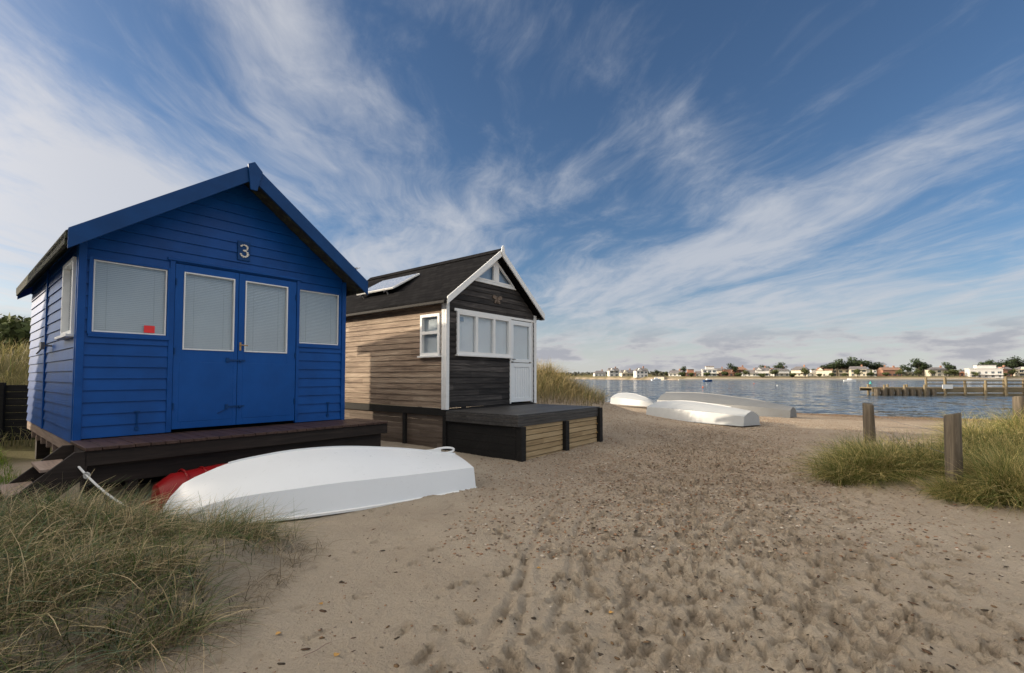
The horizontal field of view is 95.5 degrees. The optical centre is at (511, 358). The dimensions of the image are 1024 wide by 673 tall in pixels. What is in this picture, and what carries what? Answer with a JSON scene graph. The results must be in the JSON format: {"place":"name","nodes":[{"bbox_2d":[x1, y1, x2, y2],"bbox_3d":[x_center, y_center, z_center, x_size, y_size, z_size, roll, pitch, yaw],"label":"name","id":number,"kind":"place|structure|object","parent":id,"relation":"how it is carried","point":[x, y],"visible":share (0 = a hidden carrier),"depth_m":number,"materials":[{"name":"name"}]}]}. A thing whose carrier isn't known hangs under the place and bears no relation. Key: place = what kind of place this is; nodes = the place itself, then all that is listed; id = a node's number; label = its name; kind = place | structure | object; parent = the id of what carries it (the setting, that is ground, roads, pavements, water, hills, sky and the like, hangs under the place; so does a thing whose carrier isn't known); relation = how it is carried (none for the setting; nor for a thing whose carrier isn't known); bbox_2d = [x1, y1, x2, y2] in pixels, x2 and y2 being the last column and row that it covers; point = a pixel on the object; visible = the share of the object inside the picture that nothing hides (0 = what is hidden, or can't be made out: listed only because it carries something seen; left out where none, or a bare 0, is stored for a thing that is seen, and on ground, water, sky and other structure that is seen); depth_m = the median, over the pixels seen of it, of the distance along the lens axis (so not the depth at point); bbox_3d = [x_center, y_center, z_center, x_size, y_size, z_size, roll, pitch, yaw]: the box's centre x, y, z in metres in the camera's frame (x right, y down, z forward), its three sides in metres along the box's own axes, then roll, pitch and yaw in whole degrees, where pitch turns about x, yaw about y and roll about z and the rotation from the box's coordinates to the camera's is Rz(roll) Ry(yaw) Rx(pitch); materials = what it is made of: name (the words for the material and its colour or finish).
{"place":"outdoors","nodes":[
{"label":"outdoors","id":0,"kind":"place"},
{"bbox_2d":[0,444,23,484],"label":"turf grass","id":1,"kind":"structure","parent":0,"point":[8,474],"depth_m":7.14,"materials":[{"name":"green plant"}]},
{"bbox_2d":[0,474,343,672],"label":"marram grass","id":2,"kind":"structure","parent":0,"point":[145,632],"depth_m":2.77,"materials":[{"name":"green plant"}]},
{"bbox_2d":[0,353,1023,672],"bbox_3d":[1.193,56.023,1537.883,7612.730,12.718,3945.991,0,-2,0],"label":"ground","id":3,"kind":"structure","parent":0,"point":[946,623],"depth_m":3.40,"materials":[{"name":"beige sand"}]},
{"bbox_2d":[0,312,30,353],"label":"bush","id":4,"kind":"object","parent":3,"relation":"on","point":[18,334],"visible":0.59,"depth_m":15.03,"materials":[{"name":"green plant"}]},
{"bbox_2d":[0,314,30,331],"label":"bush","id":5,"kind":"object","parent":3,"relation":"on","point":[16,319],"visible":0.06,"depth_m":15.73,"materials":[{"name":"green plant"}]},
{"bbox_2d":[0,383,35,445],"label":"board fence","id":6,"kind":"object","parent":3,"relation":"on","point":[12,397],"visible":0.2,"depth_m":10.07,"materials":[{"name":"black wood"}]},
{"bbox_2d":[0,336,35,447],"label":"dune grass","id":7,"kind":"structure","parent":3,"relation":"on","point":[15,350],"depth_m":12.72,"materials":[{"name":"green plant"}]},
{"bbox_2d":[140,463,227,514],"bbox_3d":[-3.538,1.499,5.722,0.660,0.410,1.530,-2,-3,41],"label":"plastic boat","id":8,"kind":"object","parent":3,"relation":"on","point":[171,480],"visible":0.28,"depth_m":5.23,"materials":[{"name":"red plastic"}]},
{"bbox_2d":[0,162,387,509],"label":"beach hut","id":9,"kind":"object","parent":3,"relation":"on","point":[197,325],"visible":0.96,"depth_m":6.54,"materials":[{"name":"blue paint"}]},
{"bbox_2d":[54,257,76,339],"bbox_3d":[-5.671,-0.753,5.938,0.850,0.985,0.136,-2,-3,39],"label":"window","id":10,"kind":"structure","parent":9,"relation":"in","point":[69,269],"depth_m":6.14,"materials":[{"name":"white paint"}]},
{"bbox_2d":[78,466,138,511],"bbox_3d":[-4.226,1.305,4.816,0.989,0.539,0.032,-1,-2,14],"label":"rope","id":11,"kind":"object","parent":9,"relation":"hanging from","point":[85,475],"visible":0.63,"depth_m":4.86,"materials":[{"name":"white fabric"}]},
{"bbox_2d":[86,256,169,336],"bbox_3d":[-4.913,-0.768,5.996,0.064,0.950,0.840,-2,-3,39],"label":"window","id":12,"kind":"structure","parent":9,"relation":"in","point":[94,325],"depth_m":5.98,"materials":[{"name":"grey glass"}]},
{"bbox_2d":[171,263,238,428],"bbox_3d":[-4.365,-0.165,6.640,0.071,2.265,0.797,-2,-3,39],"label":"door","id":13,"kind":"structure","parent":9,"relation":"in","point":[203,381],"depth_m":6.62,"materials":[{"name":"blue paint"}]},
{"bbox_2d":[236,273,296,424],"bbox_3d":[-3.835,-0.141,7.290,0.071,2.265,0.867,-2,-3,39],"label":"door","id":14,"kind":"structure","parent":9,"relation":"in","point":[265,388],"depth_m":7.27,"materials":[{"name":"blue paint"}]},
{"bbox_2d":[296,288,341,345],"bbox_3d":[-3.308,-0.693,7.963,0.064,0.950,0.800,-2,-3,39],"label":"window","id":15,"kind":"structure","parent":9,"relation":"in","point":[317,339],"depth_m":8.00,"materials":[{"name":"grey glass"}]},
{"bbox_2d":[59,525,353,672],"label":"dry grass","id":16,"kind":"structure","parent":3,"relation":"on","point":[258,595],"depth_m":2.96,"materials":[{"name":"plant"}]},
{"bbox_2d":[160,446,475,525],"bbox_3d":[-2.249,1.396,5.768,3.420,0.628,1.584,1,-3,-32],"label":"dinghy","id":17,"kind":"object","parent":3,"relation":"on","point":[322,481],"visible":0.91,"depth_m":5.24,"materials":[{"name":"white paint"}]},
{"bbox_2d":[345,245,602,461],"bbox_3d":[-1.545,-0.245,11.598,6.910,4.850,3.575,-2,-3,39],"label":"beach hut","id":18,"kind":"object","parent":3,"relation":"on","point":[444,340],"visible":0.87,"depth_m":10.25,"materials":[{"name":"brown paint"}]},
{"bbox_2d":[417,313,440,357],"bbox_3d":[-1.705,-0.480,9.678,0.660,0.905,0.141,-2,-3,39],"label":"window","id":19,"kind":"structure","parent":18,"relation":"in","point":[425,330],"depth_m":9.73,"materials":[{"name":"white paint"}]},
{"bbox_2d":[455,311,512,357],"bbox_3d":[-0.592,-0.502,10.306,0.131,0.935,1.820,-2,-3,39],"label":"window","id":20,"kind":"structure","parent":18,"relation":"in","point":[497,344],"depth_m":10.31,"materials":[{"name":"grey glass"}]},
{"bbox_2d":[478,261,513,286],"bbox_3d":[-0.392,-2.002,10.690,0.104,0.523,1.500,-2,-3,39],"label":"gable window","id":21,"kind":"structure","parent":18,"relation":"in","point":[495,274],"depth_m":10.66,"materials":[{"name":"white paint"}]},
{"bbox_2d":[511,320,530,401],"bbox_3d":[0.226,0.063,11.336,0.106,1.955,0.816,-2,-3,39],"label":"door","id":22,"kind":"structure","parent":18,"relation":"in","point":[521,371],"depth_m":11.35,"materials":[{"name":"white paint"}]},
{"bbox_2d":[48,426,1023,672],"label":"pebbles","id":23,"kind":"object","parent":3,"relation":"on","point":[396,665],"visible":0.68,"depth_m":3.02,"materials":[{"name":"stone"}]},
{"bbox_2d":[524,357,613,405],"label":"dune grass","id":24,"kind":"structure","parent":3,"relation":"on","point":[590,393],"depth_m":15.10,"materials":[{"name":"green plant"}]},
{"bbox_2d":[593,369,605,375],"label":"house","id":25,"kind":"structure","parent":3,"relation":"on","point":[599,373],"depth_m":325.84,"materials":[{"name":"paint"}]},
{"bbox_2d":[607,367,619,375],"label":"house","id":26,"kind":"structure","parent":3,"relation":"on","point":[613,371],"depth_m":307.85,"materials":[{"name":"paint"}]},
{"bbox_2d":[619,369,632,376],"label":"house","id":27,"kind":"structure","parent":3,"relation":"on","point":[625,373],"depth_m":289.84,"materials":[{"name":"stone"}]},
{"bbox_2d":[610,393,654,406],"bbox_3d":[6.082,1.982,22.879,1.196,0.585,2.820,1,-2,-25],"label":"boat","id":28,"kind":"object","parent":3,"relation":"on","point":[631,399],"visible":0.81,"depth_m":22.63,"materials":[{"name":"white plastic"}]},
{"bbox_2d":[255,463,1023,672],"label":"stones","id":29,"kind":"object","parent":3,"relation":"on","point":[320,629],"visible":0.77,"depth_m":3.27,"materials":[{"name":"brown stone"}]},
{"bbox_2d":[633,366,647,377],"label":"house","id":30,"kind":"structure","parent":3,"relation":"on","point":[640,372],"depth_m":271.89,"materials":[{"name":"paint"}]},
{"bbox_2d":[655,376,665,379],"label":"motor boat","id":31,"kind":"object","parent":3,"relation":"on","point":[661,377],"depth_m":252.28,"materials":[{"name":"white plastic"}]},
{"bbox_2d":[668,369,683,375],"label":"house","id":32,"kind":"structure","parent":3,"relation":"on","point":[673,372],"depth_m":263.05,"materials":[{"name":"stone"}]},
{"bbox_2d":[685,369,695,375],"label":"house","id":33,"kind":"structure","parent":3,"relation":"on","point":[690,371],"depth_m":260.21,"materials":[{"name":"red brick"}]},
{"bbox_2d":[646,400,759,425],"bbox_3d":[6.174,1.711,15.273,1.485,0.625,3.770,1,-2,-26],"label":"dinghy","id":34,"kind":"object","parent":3,"relation":"on","point":[696,412],"visible":0.91,"depth_m":14.56,"materials":[{"name":"white plastic"}]},
{"bbox_2d":[701,366,716,375],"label":"house","id":35,"kind":"structure","parent":3,"relation":"on","point":[711,370],"depth_m":268.05,"materials":[{"name":"paint"}]},
{"bbox_2d":[714,367,724,375],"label":"house","id":36,"kind":"structure","parent":3,"relation":"on","point":[719,369],"depth_m":275.12,"materials":[{"name":"paint"}]},
{"bbox_2d":[719,369,733,375],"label":"house","id":37,"kind":"structure","parent":3,"relation":"on","point":[730,373],"depth_m":267.35,"materials":[{"name":"red brick"}]},
{"bbox_2d":[657,392,796,417],"bbox_3d":[8.844,1.859,19.552,1.853,0.829,5.520,2,-3,-37],"label":"rowing boat","id":38,"kind":"object","parent":3,"relation":"on","point":[764,408],"visible":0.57,"depth_m":18.49,"materials":[{"name":"grey plastic"}]},
{"bbox_2d":[438,376,1023,561],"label":"shingle","id":39,"kind":"object","parent":3,"relation":"on","point":[615,534],"visible":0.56,"depth_m":5.51,"materials":[{"name":"stone"}]},
{"bbox_2d":[726,363,738,371],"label":"pine tree","id":40,"kind":"object","parent":3,"relation":"on","point":[733,367],"visible":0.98,"depth_m":268.87,"materials":[{"name":"green plant"}]},
{"bbox_2d":[731,365,747,375],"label":"house","id":41,"kind":"structure","parent":3,"relation":"on","point":[741,369],"depth_m":271.40,"materials":[{"name":"brick"}]},
{"bbox_2d":[741,368,757,375],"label":"house","id":42,"kind":"structure","parent":3,"relation":"on","point":[752,372],"depth_m":261.26,"materials":[{"name":"paint"}]},
{"bbox_2d":[555,369,964,375],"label":"distant wood","id":43,"kind":"object","parent":3,"relation":"on","point":[662,373],"visible":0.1,"depth_m":351.37,"materials":[{"name":"green plant"}]},
{"bbox_2d":[754,366,769,375],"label":"house","id":44,"kind":"structure","parent":3,"relation":"on","point":[763,370],"depth_m":258.37,"materials":[{"name":"stone"}]},
{"bbox_2d":[770,369,778,376],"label":"tree","id":45,"kind":"object","parent":3,"relation":"on","point":[776,371],"visible":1,"depth_m":246.02,"materials":[{"name":"green plant"}]},
{"bbox_2d":[770,366,789,375],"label":"house","id":46,"kind":"structure","parent":3,"relation":"on","point":[784,372],"depth_m":263.53,"materials":[{"name":"stone"}]},
{"bbox_2d":[773,362,786,368],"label":"pine tree","id":47,"kind":"object","parent":3,"relation":"on","point":[780,365],"visible":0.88,"depth_m":267.10,"materials":[{"name":"green plant"}]},
{"bbox_2d":[791,365,809,376],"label":"house","id":48,"kind":"structure","parent":3,"relation":"on","point":[796,370],"depth_m":250.95,"materials":[{"name":"stone"}]},
{"bbox_2d":[800,368,809,376],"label":"tree","id":49,"kind":"object","parent":3,"relation":"on","point":[804,370],"visible":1,"depth_m":243.59,"materials":[{"name":"green plant"}]},
{"bbox_2d":[810,370,815,375],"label":"house","id":50,"kind":"structure","parent":3,"relation":"on","point":[812,372],"depth_m":275.29,"materials":[{"name":"stone"}]},
{"bbox_2d":[816,367,832,375],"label":"house","id":51,"kind":"structure","parent":3,"relation":"on","point":[824,372],"depth_m":267.56,"materials":[{"name":"paint"}]},
{"bbox_2d":[820,362,834,368],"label":"pine tree","id":52,"kind":"object","parent":3,"relation":"on","point":[826,366],"visible":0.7,"depth_m":267.39,"materials":[{"name":"green plant"}]},
{"bbox_2d":[828,359,844,375],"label":"pine tree","id":53,"kind":"object","parent":3,"relation":"on","point":[837,364],"visible":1,"depth_m":262.93,"materials":[{"name":"green plant"}]},
{"bbox_2d":[833,367,848,375],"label":"house","id":54,"kind":"structure","parent":3,"relation":"on","point":[841,370],"depth_m":264.73,"materials":[{"name":"paint"}]},
{"bbox_2d":[839,359,857,368],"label":"pine tree","id":55,"kind":"object","parent":3,"relation":"on","point":[848,364],"visible":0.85,"depth_m":262.20,"materials":[{"name":"green plant"}]},
{"bbox_2d":[678,379,1021,379],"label":"sea wall","id":56,"kind":"structure","parent":3,"relation":"on","point":[846,379],"depth_m":234.27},
{"bbox_2d":[847,356,864,365],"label":"pine tree","id":57,"kind":"object","parent":3,"relation":"on","point":[849,358],"visible":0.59,"depth_m":266.91,"materials":[{"name":"green plant"}]},
{"bbox_2d":[848,365,866,375],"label":"house","id":58,"kind":"structure","parent":3,"relation":"on","point":[863,369],"depth_m":255.13,"materials":[{"name":"stone"}]},
{"bbox_2d":[853,369,862,376],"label":"tree","id":59,"kind":"object","parent":3,"relation":"on","point":[856,372],"visible":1,"depth_m":243.62,"materials":[{"name":"green plant"}]},
{"bbox_2d":[858,359,872,368],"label":"pine tree","id":60,"kind":"object","parent":3,"relation":"on","point":[867,364],"visible":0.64,"depth_m":265.50,"materials":[{"name":"green plant"}]},
{"bbox_2d":[862,402,875,442],"bbox_3d":[6.892,1.350,8.952,0.199,1.007,0.185,0,-2,0],"label":"fence post","id":61,"kind":"object","parent":3,"relation":"on","point":[868,417],"visible":0.72,"depth_m":8.90,"materials":[{"name":"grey wood"}]},
{"bbox_2d":[874,427,970,452],"bbox_3d":[7.074,1.264,7.974,5.630,0.104,1.677,2,-3,-35],"label":"fence wire","id":62,"kind":"object","parent":61,"relation":"attached to","point":[910,442],"visible":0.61,"depth_m":7.84,"materials":[{"name":"metal"}]},
{"bbox_2d":[873,411,1020,431],"bbox_3d":[7.074,1.024,7.983,5.630,0.104,1.677,2,-3,-35],"label":"fence wire","id":63,"kind":"object","parent":61,"relation":"attached to","point":[913,415],"visible":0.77,"depth_m":8.36,"materials":[{"name":"metal"}]},
{"bbox_2d":[870,362,883,375],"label":"pine tree","id":64,"kind":"object","parent":3,"relation":"on","point":[875,366],"visible":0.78,"depth_m":265.06,"materials":[{"name":"green plant"}]},
{"bbox_2d":[877,366,901,375],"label":"house","id":65,"kind":"structure","parent":3,"relation":"on","point":[889,370],"depth_m":255.43,"materials":[{"name":"orange brick"}]},
{"bbox_2d":[773,405,1023,515],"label":"marram grass","id":66,"kind":"structure","parent":3,"relation":"on","point":[993,465],"depth_m":6.08,"materials":[{"name":"green plant"}]},
{"bbox_2d":[797,413,1001,422],"bbox_3d":[16.018,2.862,24.081,24.435,0.166,5.581,-2,-3,38],"label":"tide line","id":67,"kind":"object","parent":3,"relation":"on","point":[895,417],"visible":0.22,"depth_m":21.75,"materials":[{"name":"plant"}]},
{"bbox_2d":[895,369,904,373],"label":"tree","id":68,"kind":"object","parent":3,"relation":"on","point":[900,371],"visible":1,"depth_m":249.29,"materials":[{"name":"green plant"}]},
{"bbox_2d":[900,364,913,375],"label":"pine tree","id":69,"kind":"object","parent":3,"relation":"on","point":[906,368],"visible":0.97,"depth_m":278.93,"materials":[{"name":"green plant"}]},
{"bbox_2d":[907,358,927,375],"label":"pine tree","id":70,"kind":"object","parent":3,"relation":"on","point":[918,364],"visible":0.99,"depth_m":266.45,"materials":[{"name":"green plant"}]},
{"bbox_2d":[916,362,932,375],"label":"pine tree","id":71,"kind":"object","parent":3,"relation":"on","point":[930,366],"visible":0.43,"depth_m":266.64,"materials":[{"name":"green plant"}]},
{"bbox_2d":[925,366,947,375],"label":"house","id":72,"kind":"structure","parent":3,"relation":"on","point":[939,370],"depth_m":270.68,"materials":[{"name":"paint"}]},
{"bbox_2d":[942,362,956,375],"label":"pine tree","id":73,"kind":"object","parent":3,"relation":"on","point":[947,366],"visible":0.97,"depth_m":265.44,"materials":[{"name":"green plant"}]},
{"bbox_2d":[943,413,962,485],"bbox_3d":[5.279,1.240,5.560,0.186,1.196,0.171,0,-2,0],"label":"fence post","id":74,"kind":"object","parent":3,"relation":"on","point":[953,452],"visible":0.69,"depth_m":5.51,"materials":[{"name":"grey wood"}]},
{"bbox_2d":[948,369,958,375],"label":"tree","id":75,"kind":"object","parent":3,"relation":"on","point":[954,371],"visible":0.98,"depth_m":250.10,"materials":[{"name":"green plant"}]},
{"bbox_2d":[959,371,964,375],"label":"house","id":76,"kind":"structure","parent":3,"relation":"on","point":[961,373],"depth_m":268.32,"materials":[{"name":"red brick"}]},
{"bbox_2d":[964,365,1003,377],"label":"house","id":77,"kind":"structure","parent":3,"relation":"on","point":[988,371],"depth_m":243.14,"materials":[{"name":"paint"}]},
{"bbox_2d":[977,359,994,364],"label":"pine tree","id":78,"kind":"object","parent":3,"relation":"on","point":[986,362],"visible":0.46,"depth_m":268.23,"materials":[{"name":"green plant"}]},
{"bbox_2d":[985,361,1002,366],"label":"pine tree","id":79,"kind":"object","parent":3,"relation":"on","point":[997,364],"visible":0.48,"depth_m":264.15,"materials":[{"name":"green plant"}]},
{"bbox_2d":[996,365,1011,375],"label":"house","id":80,"kind":"structure","parent":3,"relation":"on","point":[1006,369],"depth_m":252.50,"materials":[{"name":"brick"}]},
{"bbox_2d":[997,359,1017,367],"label":"pine tree","id":81,"kind":"object","parent":3,"relation":"on","point":[1009,364],"visible":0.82,"depth_m":263.48,"materials":[{"name":"green plant"}]},
{"bbox_2d":[1007,369,1016,376],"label":"tree","id":82,"kind":"object","parent":3,"relation":"on","point":[1013,371],"visible":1,"depth_m":244.80,"materials":[{"name":"green plant"}]},
{"bbox_2d":[1006,356,1023,367],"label":"pine tree","id":83,"kind":"object","parent":3,"relation":"on","point":[1015,360],"visible":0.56,"depth_m":266.76,"materials":[{"name":"green plant"}]},
{"bbox_2d":[1012,396,1023,423],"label":"fence post","id":84,"kind":"object","parent":3,"relation":"on","point":[1017,401],"visible":0.41,"depth_m":8.96,"materials":[{"name":"brown wood"}]},
{"bbox_2d":[1013,367,1023,375],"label":"house","id":85,"kind":"structure","parent":3,"relation":"on","point":[1020,371],"depth_m":253.81,"materials":[{"name":"paint"}]},
{"bbox_2d":[0,0,1023,373],"label":"sky","id":86,"kind":"structure","parent":0,"point":[673,184],"materials":[{"name":"blue"}]},
{"bbox_2d":[571,379,1023,419],"bbox_3d":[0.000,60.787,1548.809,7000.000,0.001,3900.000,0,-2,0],"label":"water","id":87,"kind":"structure","parent":0,"point":[826,397],"depth_m":47.19,"materials":[{"name":"liquid"}]},
{"bbox_2d":[843,378,855,381],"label":"motor boat","id":88,"kind":"object","parent":87,"relation":"on","point":[851,380],"visible":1,"depth_m":178.64,"materials":[{"name":"white paint"}]},
{"bbox_2d":[860,376,1023,395],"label":"jetty","id":89,"kind":"object","parent":87,"relation":"in","point":[947,389],"visible":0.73,"depth_m":47.02,"materials":[{"name":"brown wood"}]}
]}

